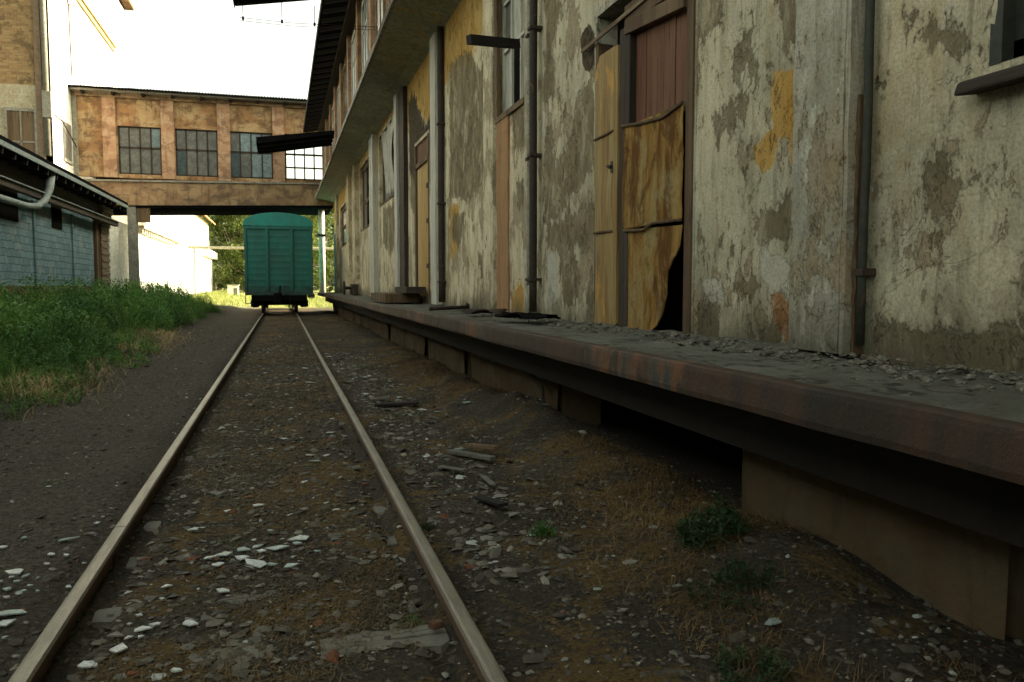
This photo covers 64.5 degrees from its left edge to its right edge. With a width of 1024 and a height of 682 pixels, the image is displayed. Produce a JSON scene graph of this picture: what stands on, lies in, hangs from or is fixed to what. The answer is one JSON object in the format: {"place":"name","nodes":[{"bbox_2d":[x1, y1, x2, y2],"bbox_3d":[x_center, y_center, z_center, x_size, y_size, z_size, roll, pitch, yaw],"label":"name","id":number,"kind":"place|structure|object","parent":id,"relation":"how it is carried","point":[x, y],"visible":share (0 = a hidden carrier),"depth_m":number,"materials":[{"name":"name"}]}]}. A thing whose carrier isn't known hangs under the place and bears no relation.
{"place":"outdoors","nodes":[
{"label":"outdoors","id":0,"kind":"place"},
{"bbox_2d":[0,287,222,420],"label":"grass","id":1,"kind":"structure","parent":0,"point":[13,374],"depth_m":12.46,"materials":[{"name":"green plant"}]},
{"bbox_2d":[124,0,333,284],"label":"sky","id":2,"kind":"structure","parent":0,"point":[200,46],"materials":[{"name":"white"}]},
{"bbox_2d":[189,290,332,307],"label":"meadow grass","id":3,"kind":"structure","parent":0,"point":[232,297],"depth_m":62.85,"materials":[{"name":"plant"}]},
{"bbox_2d":[0,286,1023,681],"bbox_3d":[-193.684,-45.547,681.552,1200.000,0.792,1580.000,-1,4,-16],"label":"ground","id":4,"kind":"structure","parent":0,"point":[690,454],"depth_m":4.57,"materials":[{"name":"brown soil"}]},
{"bbox_2d":[0,619,16,625],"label":"tile shard","id":5,"kind":"object","parent":4,"relation":"on","point":[6,622],"visible":1,"depth_m":3.38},
{"bbox_2d":[0,609,25,615],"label":"tile shard","id":6,"kind":"object","parent":4,"relation":"on","point":[12,612],"visible":1,"depth_m":3.49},
{"bbox_2d":[4,568,23,573],"bbox_3d":[-2.467,1.145,4.024,0.082,0.006,0.069,4,5,-41],"label":"tile shard","id":7,"kind":"object","parent":4,"relation":"on","point":[16,571],"visible":1,"depth_m":4.02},
{"bbox_2d":[36,479,64,485],"bbox_3d":[-3.340,1.015,5.899,0.179,0.050,0.192,3,5,38],"label":"grass tuft","id":8,"kind":"object","parent":4,"relation":"on","point":[50,481],"visible":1,"depth_m":5.89,"materials":[{"name":"plant"}]},
{"bbox_2d":[0,135,128,307],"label":"brick shed","id":9,"kind":"structure","parent":4,"relation":"on","point":[57,221],"depth_m":25.56,"materials":[{"name":"brick"}]},
{"bbox_2d":[0,0,133,178],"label":"tall building","id":10,"kind":"structure","parent":4,"relation":"on","point":[50,50],"depth_m":37.51,"materials":[{"name":"paint"}]},
{"bbox_2d":[3,107,37,154],"bbox_3d":[-22.353,-9.292,36.915,1.330,2.600,0.060,-1,4,-16],"label":"window","id":11,"kind":"structure","parent":10,"relation":"in","point":[20,124],"depth_m":36.90,"materials":[{"name":"brown wood"}]},
{"bbox_2d":[62,120,73,165],"bbox_3d":[-21.808,-9.715,39.812,0.070,1.950,1.800,-1,4,-16],"label":"side window","id":12,"kind":"structure","parent":10,"relation":"in","point":[67,141],"depth_m":39.72,"materials":[{"name":"beige glass"}]},
{"bbox_2d":[8,526,127,681],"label":"railway rail","id":13,"kind":"object","parent":4,"relation":"on","point":[34,665],"visible":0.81,"depth_m":3.27,"materials":[{"name":"metal"}]},
{"bbox_2d":[58,536,79,541],"bbox_3d":[-2.460,1.098,4.502,0.104,0.006,0.054,-7,0,-26],"label":"tile shard","id":14,"kind":"object","parent":4,"relation":"on","point":[64,539],"visible":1,"depth_m":4.50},
{"bbox_2d":[77,661,96,667],"bbox_3d":[-1.573,1.204,3.018,0.074,0.007,0.051,0,4,-1],"label":"tile shard","id":15,"kind":"object","parent":4,"relation":"on","point":[86,664],"visible":1,"depth_m":3.01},
{"bbox_2d":[0,323,194,420],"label":"dry grass","id":16,"kind":"structure","parent":4,"relation":"on","point":[43,383],"depth_m":11.14,"materials":[{"name":"plant"}]},
{"bbox_2d":[0,272,220,421],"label":"weeds","id":17,"kind":"object","parent":4,"relation":"on","point":[60,309],"visible":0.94,"depth_m":16.26,"materials":[{"name":"green plant"}]},
{"bbox_2d":[107,631,123,636],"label":"tile shard","id":18,"kind":"object","parent":4,"relation":"on","point":[116,634],"visible":1,"depth_m":3.24,"materials":[{"name":"stone"}]},
{"bbox_2d":[109,643,127,652],"bbox_3d":[-1.512,1.182,3.123,0.049,0.012,0.072,2,4,24],"label":"tile shard","id":19,"kind":"object","parent":4,"relation":"on","point":[119,648],"visible":1,"depth_m":3.11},
{"bbox_2d":[134,626,152,631],"bbox_3d":[-1.503,1.173,3.306,0.069,0.006,0.071,-4,-2,1],"label":"tile shard","id":20,"kind":"object","parent":4,"relation":"on","point":[140,628],"visible":1,"depth_m":3.30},
{"bbox_2d":[149,622,160,625],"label":"tile shard","id":21,"kind":"object","parent":4,"relation":"on","point":[155,624],"visible":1,"depth_m":3.35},
{"bbox_2d":[105,215,217,292],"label":"white house","id":22,"kind":"structure","parent":4,"relation":"on","point":[165,252],"depth_m":59.36,"materials":[{"name":"white paint"}]},
{"bbox_2d":[162,215,177,239],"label":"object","id":23,"kind":"structure","parent":22,"relation":"in","point":[169,223],"depth_m":60.80,"materials":[{"name":"white"}]},
{"bbox_2d":[170,668,182,672],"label":"tile shard","id":24,"kind":"object","parent":4,"relation":"on","point":[174,670],"visible":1,"depth_m":2.93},
{"bbox_2d":[92,590,274,627],"bbox_3d":[-1.392,1.245,3.627,0.850,0.167,0.189,-1,4,-16],"label":"railway sleeper","id":25,"kind":"object","parent":4,"relation":"on","point":[100,618],"visible":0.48,"depth_m":3.52,"materials":[{"name":"grey wood"}]},
{"bbox_2d":[184,456,192,460],"bbox_3d":[-2.344,1.037,6.978,1.950,0.124,0.224,-1,4,-16],"label":"railway sleeper","id":26,"kind":"object","parent":4,"relation":"on","point":[188,458],"visible":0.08,"depth_m":6.83,"materials":[{"name":"grey wood"}]},
{"bbox_2d":[183,620,197,625],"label":"tile shard","id":27,"kind":"object","parent":4,"relation":"on","point":[189,622],"visible":1,"depth_m":3.36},
{"bbox_2d":[115,308,267,531],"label":"railway rail","id":28,"kind":"object","parent":4,"relation":"on","point":[137,508],"visible":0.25,"depth_m":6.30,"materials":[{"name":"metal"}]},
{"bbox_2d":[113,521,139,565],"bbox_3d":[-2.098,1.108,4.431,0.046,0.085,0.600,-1,4,-16],"label":"rail joint","id":29,"kind":"object","parent":28,"relation":"attached to","point":[130,537],"visible":0.73,"depth_m":4.35,"materials":[{"name":"metal"}]},
{"bbox_2d":[243,212,312,313],"bbox_3d":[-12.588,-4.025,43.857,3.136,4.717,14.513,-1,4,-16],"label":"goods wagon","id":30,"kind":"object","parent":28,"relation":"on","point":[278,258],"visible":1,"depth_m":37.77,"materials":[{"name":"teal paint"}]},
{"bbox_2d":[67,84,333,292],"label":"enclosed footbridge","id":31,"kind":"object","parent":4,"relation":"on","point":[145,154],"visible":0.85,"depth_m":42.51,"materials":[{"name":"brown brick"}]},
{"bbox_2d":[118,126,161,174],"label":"window","id":32,"kind":"structure","parent":31,"relation":"in","point":[139,148],"depth_m":41.93,"materials":[{"name":"grey glass"}]},
{"bbox_2d":[175,129,217,176],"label":"window","id":33,"kind":"structure","parent":31,"relation":"in","point":[196,150],"depth_m":42.68,"materials":[{"name":"grey glass"}]},
{"bbox_2d":[230,131,272,178],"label":"window","id":34,"kind":"structure","parent":31,"relation":"in","point":[246,162],"depth_m":43.38,"materials":[{"name":"grey glass"}]},
{"bbox_2d":[285,148,321,180],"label":"window","id":35,"kind":"structure","parent":31,"relation":"in","point":[292,154],"depth_m":44.14,"materials":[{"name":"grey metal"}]},
{"bbox_2d":[209,490,224,495],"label":"tile shard","id":36,"kind":"object","parent":4,"relation":"on","point":[215,492],"visible":1,"depth_m":5.50,"materials":[{"name":"stone"}]},
{"bbox_2d":[211,562,223,565],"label":"tile shard","id":37,"kind":"object","parent":4,"relation":"on","point":[218,564],"visible":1,"depth_m":4.07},
{"bbox_2d":[200,215,242,290],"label":"deciduous tree","id":38,"kind":"object","parent":4,"relation":"on","point":[215,286],"visible":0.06,"depth_m":119.97,"materials":[{"name":"green plant"}]},
{"bbox_2d":[216,588,229,592],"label":"tile shard","id":39,"kind":"object","parent":4,"relation":"on","point":[221,590],"visible":1,"depth_m":3.71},
{"bbox_2d":[216,551,232,555],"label":"tile shard","id":40,"kind":"object","parent":4,"relation":"on","point":[225,553],"visible":0.93,"depth_m":4.22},
{"bbox_2d":[202,215,251,288],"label":"deciduous tree","id":41,"kind":"object","parent":4,"relation":"on","point":[227,234],"visible":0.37,"depth_m":104.82,"materials":[{"name":"green plant"}]},
{"bbox_2d":[188,644,272,662],"bbox_3d":[-1.104,1.280,3.108,0.360,0.168,0.212,-1,4,-16],"label":"railway sleeper","id":42,"kind":"object","parent":4,"relation":"on","point":[256,653],"visible":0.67,"depth_m":3.10,"materials":[{"name":"grey wood"}]},
{"bbox_2d":[220,243,244,292],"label":"deciduous tree","id":43,"kind":"object","parent":4,"relation":"on","point":[229,272],"visible":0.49,"depth_m":97.76,"materials":[{"name":"green plant"}]},
{"bbox_2d":[226,285,239,294],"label":"white kiosk","id":44,"kind":"object","parent":4,"relation":"on","point":[232,289],"visible":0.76,"depth_m":79.40,"materials":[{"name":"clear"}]},
{"bbox_2d":[227,215,250,290],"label":"deciduous tree","id":45,"kind":"object","parent":4,"relation":"on","point":[234,241],"visible":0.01,"depth_m":110.79,"materials":[{"name":"green plant"}]},
{"bbox_2d":[235,555,249,559],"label":"tile shard","id":46,"kind":"object","parent":4,"relation":"on","point":[240,557],"visible":0.94,"depth_m":4.18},
{"bbox_2d":[237,547,250,551],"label":"tile shard","id":47,"kind":"object","parent":4,"relation":"on","point":[242,549],"visible":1,"depth_m":4.32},
{"bbox_2d":[110,506,384,531],"bbox_3d":[-1.523,1.160,5.096,2.504,0.134,0.215,-1,4,-15],"label":"railway sleeper","id":48,"kind":"object","parent":4,"relation":"on","point":[150,526],"visible":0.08,"depth_m":4.92,"materials":[{"name":"grey wood"}]},
{"bbox_2d":[66,344,437,681],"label":"track chips","id":49,"kind":"object","parent":4,"relation":"on","point":[334,654],"visible":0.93,"depth_m":4.14,"materials":[{"name":"stone"}]},
{"bbox_2d":[66,352,442,681],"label":"dry moss","id":50,"kind":"object","parent":4,"relation":"on","point":[293,597],"visible":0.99,"depth_m":3.91,"materials":[{"name":"brown plant"}]},
{"bbox_2d":[245,558,266,567],"bbox_3d":[-1.304,1.120,4.088,0.135,0.007,0.083,5,5,11],"label":"tile shard","id":51,"kind":"object","parent":4,"relation":"on","point":[257,563],"visible":1,"depth_m":4.08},
{"bbox_2d":[187,246,333,293],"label":"heating pipeline","id":52,"kind":"object","parent":4,"relation":"on","point":[227,247],"visible":0.21,"depth_m":67.21,"materials":[{"name":"beige metal"}]},
{"bbox_2d":[126,536,397,568],"bbox_3d":[-1.337,1.206,4.443,1.400,0.134,0.230,-1,4,-16],"label":"railway sleeper","id":53,"kind":"object","parent":4,"relation":"on","point":[132,562],"visible":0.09,"depth_m":4.32,"materials":[{"name":"grey wood"}]},
{"bbox_2d":[199,212,333,292],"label":"woods","id":54,"kind":"object","parent":4,"relation":"on","point":[220,286],"visible":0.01,"depth_m":137.57,"materials":[{"name":"green plant"}]},
{"bbox_2d":[264,545,288,550],"bbox_3d":[-1.260,1.105,4.334,0.133,0.006,0.068,-5,6,12],"label":"tile shard","id":55,"kind":"object","parent":4,"relation":"on","point":[277,547],"visible":1,"depth_m":4.33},
{"bbox_2d":[284,563,298,567],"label":"tile shard","id":56,"kind":"object","parent":4,"relation":"on","point":[287,565],"visible":1,"depth_m":4.05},
{"bbox_2d":[287,535,308,539],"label":"tile shard","id":57,"kind":"object","parent":4,"relation":"on","point":[301,537],"visible":1,"depth_m":4.49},
{"bbox_2d":[302,215,331,282],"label":"deciduous tree","id":58,"kind":"object","parent":4,"relation":"on","point":[317,252],"visible":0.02,"depth_m":125.26,"materials":[{"name":"green plant"}]},
{"bbox_2d":[301,207,333,286],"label":"deciduous tree","id":59,"kind":"object","parent":4,"relation":"on","point":[314,221],"visible":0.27,"depth_m":104.24,"materials":[{"name":"green plant"}]},
{"bbox_2d":[370,396,389,400],"bbox_3d":[-1.607,0.703,9.883,0.241,0.045,0.080,0,4,0],"label":"broken plank","id":60,"kind":"object","parent":4,"relation":"on","point":[379,398],"visible":1,"depth_m":9.84,"materials":[{"name":"grey wood"}]},
{"bbox_2d":[320,624,448,655],"bbox_3d":[-0.511,1.269,3.254,0.500,0.169,0.224,-1,4,-16],"label":"railway sleeper","id":61,"kind":"object","parent":4,"relation":"on","point":[437,640],"visible":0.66,"depth_m":3.23,"materials":[{"name":"grey wood"}]},
{"bbox_2d":[428,619,443,629],"bbox_3d":[-0.307,1.152,3.299,0.058,0.034,0.044,-3,11,-39],"label":"brick fragment","id":62,"kind":"object","parent":61,"relation":"on","point":[435,624],"visible":1,"depth_m":3.29,"materials":[{"name":"red brick"}]},
{"bbox_2d":[375,401,418,406],"bbox_3d":[-1.343,0.732,9.454,0.499,0.054,0.130,0,4,0],"label":"broken plank","id":63,"kind":"object","parent":4,"relation":"on","point":[396,403],"visible":1,"depth_m":9.39,"materials":[{"name":"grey wood"}]},
{"bbox_2d":[293,307,508,681],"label":"railway rail","id":64,"kind":"object","parent":4,"relation":"on","point":[484,662],"visible":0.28,"depth_m":3.84,"materials":[{"name":"metal"}]},
{"bbox_2d":[401,612,427,626],"bbox_3d":[-0.395,1.190,3.422,0.151,0.076,0.144,-4,5,-43],"label":"grass tuft","id":65,"kind":"object","parent":4,"relation":"on","point":[413,621],"visible":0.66,"depth_m":3.43,"materials":[{"name":"green plant"}]},
{"bbox_2d":[421,522,434,529],"bbox_3d":[-0.504,1.096,4.821,0.102,0.047,0.107,-1,4,-16],"label":"weed clump","id":66,"kind":"object","parent":4,"relation":"on","point":[425,525],"visible":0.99,"depth_m":4.81,"materials":[{"name":"green plant"}]},
{"bbox_2d":[437,465,466,470],"bbox_3d":[-0.453,0.961,6.126,0.269,0.023,0.050,3,5,40],"label":"broken plank","id":67,"kind":"object","parent":4,"relation":"on","point":[452,468],"visible":1,"depth_m":6.11,"materials":[{"name":"grey wood"}]},
{"bbox_2d":[447,449,495,460],"bbox_3d":[-0.336,0.927,6.611,0.526,0.047,0.070,4,5,45],"label":"broken plank","id":68,"kind":"object","parent":4,"relation":"on","point":[471,454],"visible":1,"depth_m":6.57,"materials":[{"name":"grey wood"}]},
{"bbox_2d":[467,443,498,449],"bbox_3d":[-0.243,0.875,6.725,0.060,0.065,0.367,-3,5,-40],"label":"broken plank","id":69,"kind":"object","parent":4,"relation":"on","point":[483,446],"visible":1,"depth_m":6.68,"materials":[{"name":"brown wood"}]},
{"bbox_2d":[480,475,495,485],"bbox_3d":[-0.171,0.988,5.752,0.040,0.026,0.316,-1,4,-15],"label":"broken plank","id":70,"kind":"object","parent":4,"relation":"on","point":[489,481],"visible":1,"depth_m":5.71,"materials":[{"name":"grey wood"}]},
{"bbox_2d":[474,495,507,506],"bbox_3d":[-0.139,1.026,5.201,0.070,0.036,0.303,-3,5,-34],"label":"broken plank","id":71,"kind":"object","parent":4,"relation":"on","point":[491,501],"visible":1,"depth_m":5.17,"materials":[{"name":"grey wood"}]},
{"bbox_2d":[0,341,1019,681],"bbox_3d":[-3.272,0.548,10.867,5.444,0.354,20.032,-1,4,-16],"label":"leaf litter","id":72,"kind":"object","parent":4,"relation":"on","point":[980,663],"visible":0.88,"depth_m":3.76,"materials":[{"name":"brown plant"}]},
{"bbox_2d":[508,512,519,516],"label":"tile shard","id":73,"kind":"object","parent":4,"relation":"on","point":[512,513],"visible":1,"depth_m":4.96,"materials":[{"name":"stone"}]},
{"bbox_2d":[527,516,557,537],"bbox_3d":[0.185,1.053,4.603,0.180,0.112,0.182,2,4,26],"label":"weed clump","id":74,"kind":"object","parent":4,"relation":"on","point":[540,531],"visible":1,"depth_m":4.57,"materials":[{"name":"green plant"}]},
{"bbox_2d":[324,348,771,590],"bbox_3d":[-1.247,0.551,10.728,1.805,0.322,14.084,-1,4,-16],"label":"slate rubble","id":75,"kind":"object","parent":4,"relation":"on","point":[508,572],"visible":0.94,"depth_m":5.52,"materials":[{"name":"stone"}]},
{"bbox_2d":[617,608,627,611],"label":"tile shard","id":76,"kind":"object","parent":4,"relation":"on","point":[622,609],"visible":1,"depth_m":3.50,"materials":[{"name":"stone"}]},
{"bbox_2d":[233,0,1023,372],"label":"warehouse","id":77,"kind":"structure","parent":4,"relation":"on","point":[837,176],"depth_m":5.78,"materials":[{"name":"paint"}]},
{"bbox_2d":[324,146,325,171],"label":"upper window","id":78,"kind":"structure","parent":77,"relation":"in","point":[324,146],"depth_m":41.81,"materials":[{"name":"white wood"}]},
{"bbox_2d":[328,121,329,161],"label":"upper window","id":79,"kind":"structure","parent":77,"relation":"in","point":[328,121],"depth_m":38.37,"materials":[{"name":"grey wood"}]},
{"bbox_2d":[332,103,333,150],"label":"upper window","id":80,"kind":"structure","parent":77,"relation":"in","point":[333,103],"depth_m":35.08,"materials":[{"name":"white wood"}]},
{"bbox_2d":[337,82,339,134],"bbox_3d":[-6.686,-8.864,31.406,0.070,1.900,1.500,-1,4,-16],"label":"upper window","id":81,"kind":"structure","parent":77,"relation":"in","point":[338,90],"depth_m":31.71,"materials":[{"name":"white wood"}]},
{"bbox_2d":[342,205,346,245],"bbox_3d":[-7.672,-5.384,37.666,0.080,1.905,4.802,-1,4,-16],"label":"window","id":82,"kind":"structure","parent":77,"relation":"in","point":[344,242],"depth_m":39.23,"materials":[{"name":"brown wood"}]},
{"bbox_2d":[343,58,346,119],"bbox_3d":[-5.758,-8.641,28.142,0.070,1.900,1.500,-1,4,-16],"label":"upper window","id":83,"kind":"structure","parent":77,"relation":"in","point":[345,66],"depth_m":28.17,"materials":[{"name":"grey wood"}]},
{"bbox_2d":[351,27,356,98],"bbox_3d":[-4.831,-8.418,24.879,0.070,1.900,1.500,-1,4,-16],"label":"upper window","id":84,"kind":"structure","parent":77,"relation":"in","point":[353,42],"depth_m":24.89,"materials":[{"name":"white wood"}]},
{"bbox_2d":[361,0,368,72],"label":"upper window","id":85,"kind":"structure","parent":77,"relation":"in","point":[364,7],"depth_m":21.61,"materials":[{"name":"white wood"}]},
{"bbox_2d":[362,161,369,230],"bbox_3d":[-4.917,-5.020,27.952,0.080,2.308,4.004,-1,4,-16],"label":"window","id":86,"kind":"structure","parent":77,"relation":"in","point":[365,171],"depth_m":29.05,"materials":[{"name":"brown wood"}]},
{"bbox_2d":[375,0,385,35],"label":"upper window","id":87,"kind":"structure","parent":77,"relation":"in","point":[380,5],"depth_m":18.59,"materials":[{"name":"white wood"}]},
{"bbox_2d":[382,129,393,204],"bbox_3d":[-3.234,-4.844,22.086,0.080,2.056,4.206,-1,4,-16],"label":"window","id":88,"kind":"structure","parent":77,"relation":"in","point":[385,199],"depth_m":23.86,"materials":[{"name":"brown wood"}]},
{"bbox_2d":[414,133,429,296],"bbox_3d":[-1.825,-2.546,16.914,0.150,3.230,1.740,-1,4,-16],"label":"door","id":89,"kind":"structure","parent":77,"relation":"in","point":[421,152],"depth_m":17.03,"materials":[{"name":"yellow wood"}]},
{"bbox_2d":[502,0,523,112],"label":"window","id":90,"kind":"structure","parent":77,"relation":"in","point":[512,10],"depth_m":10.51,"materials":[{"name":"white wood"}]},
{"bbox_2d":[582,0,695,333],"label":"door","id":91,"kind":"structure","parent":77,"relation":"in","point":[645,83],"depth_m":6.54,"materials":[{"name":"brown wood"}]},
{"bbox_2d":[954,0,1023,95],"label":"window","id":92,"kind":"structure","parent":77,"relation":"in","point":[1013,75],"depth_m":3.29,"materials":[{"name":"grey glass"}]},
{"bbox_2d":[618,504,681,528],"bbox_3d":[0.761,1.006,4.673,0.393,0.116,0.373,-2,5,-32],"label":"grass tuft","id":93,"kind":"object","parent":4,"relation":"on","point":[645,516],"visible":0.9,"depth_m":4.68,"materials":[{"name":"plant"}]},
{"bbox_2d":[317,292,1023,639],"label":"loading platform","id":94,"kind":"structure","parent":4,"relation":"on","point":[915,487],"depth_m":3.61,"materials":[{"name":"concrete"}]},
{"bbox_2d":[343,281,357,294],"bbox_3d":[-6.183,-2.018,30.922,0.509,0.536,1.231,-1,4,-16],"label":"iron trolley wheel","id":95,"kind":"object","parent":94,"relation":"on","point":[353,288],"visible":0.99,"depth_m":30.53,"materials":[{"name":"brown metal"}]},
{"bbox_2d":[371,287,426,302],"bbox_3d":[-2.548,-1.028,17.853,0.763,0.343,3.404,-1,4,-16],"label":"wooden step box","id":96,"kind":"object","parent":94,"relation":"on","point":[406,295],"visible":1,"depth_m":16.90,"materials":[{"name":"brown wood"}]},
{"bbox_2d":[429,303,469,310],"bbox_3d":[-0.930,-0.515,12.092,0.082,0.101,0.989,2,5,32],"label":"iron rod","id":97,"kind":"object","parent":94,"relation":"on","point":[466,305],"visible":1,"depth_m":12.04,"materials":[{"name":"black metal"}]},
{"bbox_2d":[461,308,507,313],"bbox_3d":[-0.344,-0.375,10.190,0.576,0.068,0.346,1,4,11],"label":"torn roofing felt","id":98,"kind":"object","parent":94,"relation":"on","point":[480,310],"visible":0.99,"depth_m":10.11,"materials":[{"name":"fabric"}]},
{"bbox_2d":[494,312,560,319],"bbox_3d":[0.147,-0.262,8.359,0.404,0.067,0.862,-3,5,-33],"label":"torn roofing felt","id":99,"kind":"object","parent":94,"relation":"on","point":[530,315],"visible":1,"depth_m":8.20,"materials":[{"name":"black"}]},
{"bbox_2d":[419,304,1023,393],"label":"platform rubble","id":100,"kind":"object","parent":94,"relation":"on","point":[890,369],"visible":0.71,"depth_m":4.08,"materials":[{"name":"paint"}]},
{"bbox_2d":[359,344,1023,681],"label":"straw litter","id":101,"kind":"object","parent":4,"relation":"on","point":[648,516],"visible":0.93,"depth_m":4.42,"materials":[{"name":"brown plant"}]},
{"bbox_2d":[667,615,730,653],"bbox_3d":[0.763,1.153,3.223,0.263,0.077,0.285,-1,4,-16],"label":"grass tuft","id":102,"kind":"object","parent":4,"relation":"on","point":[710,622],"visible":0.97,"depth_m":3.24,"materials":[{"name":"plant"}]},
{"bbox_2d":[671,491,754,551],"bbox_3d":[1.034,0.923,4.167,0.399,0.262,0.415,-1,4,-16],"label":"weed clump","id":103,"kind":"object","parent":4,"relation":"on","point":[722,516],"visible":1,"depth_m":4.14,"materials":[{"name":"green plant"}]},
{"bbox_2d":[683,556,785,609],"bbox_3d":[0.995,1.069,3.608,0.417,0.188,0.382,-2,5,-32],"label":"weed clump","id":104,"kind":"object","parent":4,"relation":"on","point":[729,573],"visible":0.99,"depth_m":3.60,"materials":[{"name":"green plant"}]},
{"bbox_2d":[712,633,792,681],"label":"weed clump","id":105,"kind":"object","parent":4,"relation":"on","point":[765,664],"visible":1,"depth_m":2.89,"materials":[{"name":"green plant"}]},
{"bbox_2d":[727,629,816,681],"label":"grass tuft","id":106,"kind":"object","parent":4,"relation":"on","point":[762,648],"visible":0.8,"depth_m":2.94,"materials":[{"name":"plant"}]},
{"bbox_2d":[765,618,780,624],"bbox_3d":[1.051,1.127,3.260,0.058,0.006,0.110,-2,-3,44],"label":"tile shard","id":107,"kind":"object","parent":4,"relation":"on","point":[770,622],"visible":1,"depth_m":3.25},
{"bbox_2d":[788,641,884,681],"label":"grass tuft","id":108,"kind":"object","parent":4,"relation":"on","point":[823,649],"visible":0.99,"depth_m":2.84,"materials":[{"name":"plant"}]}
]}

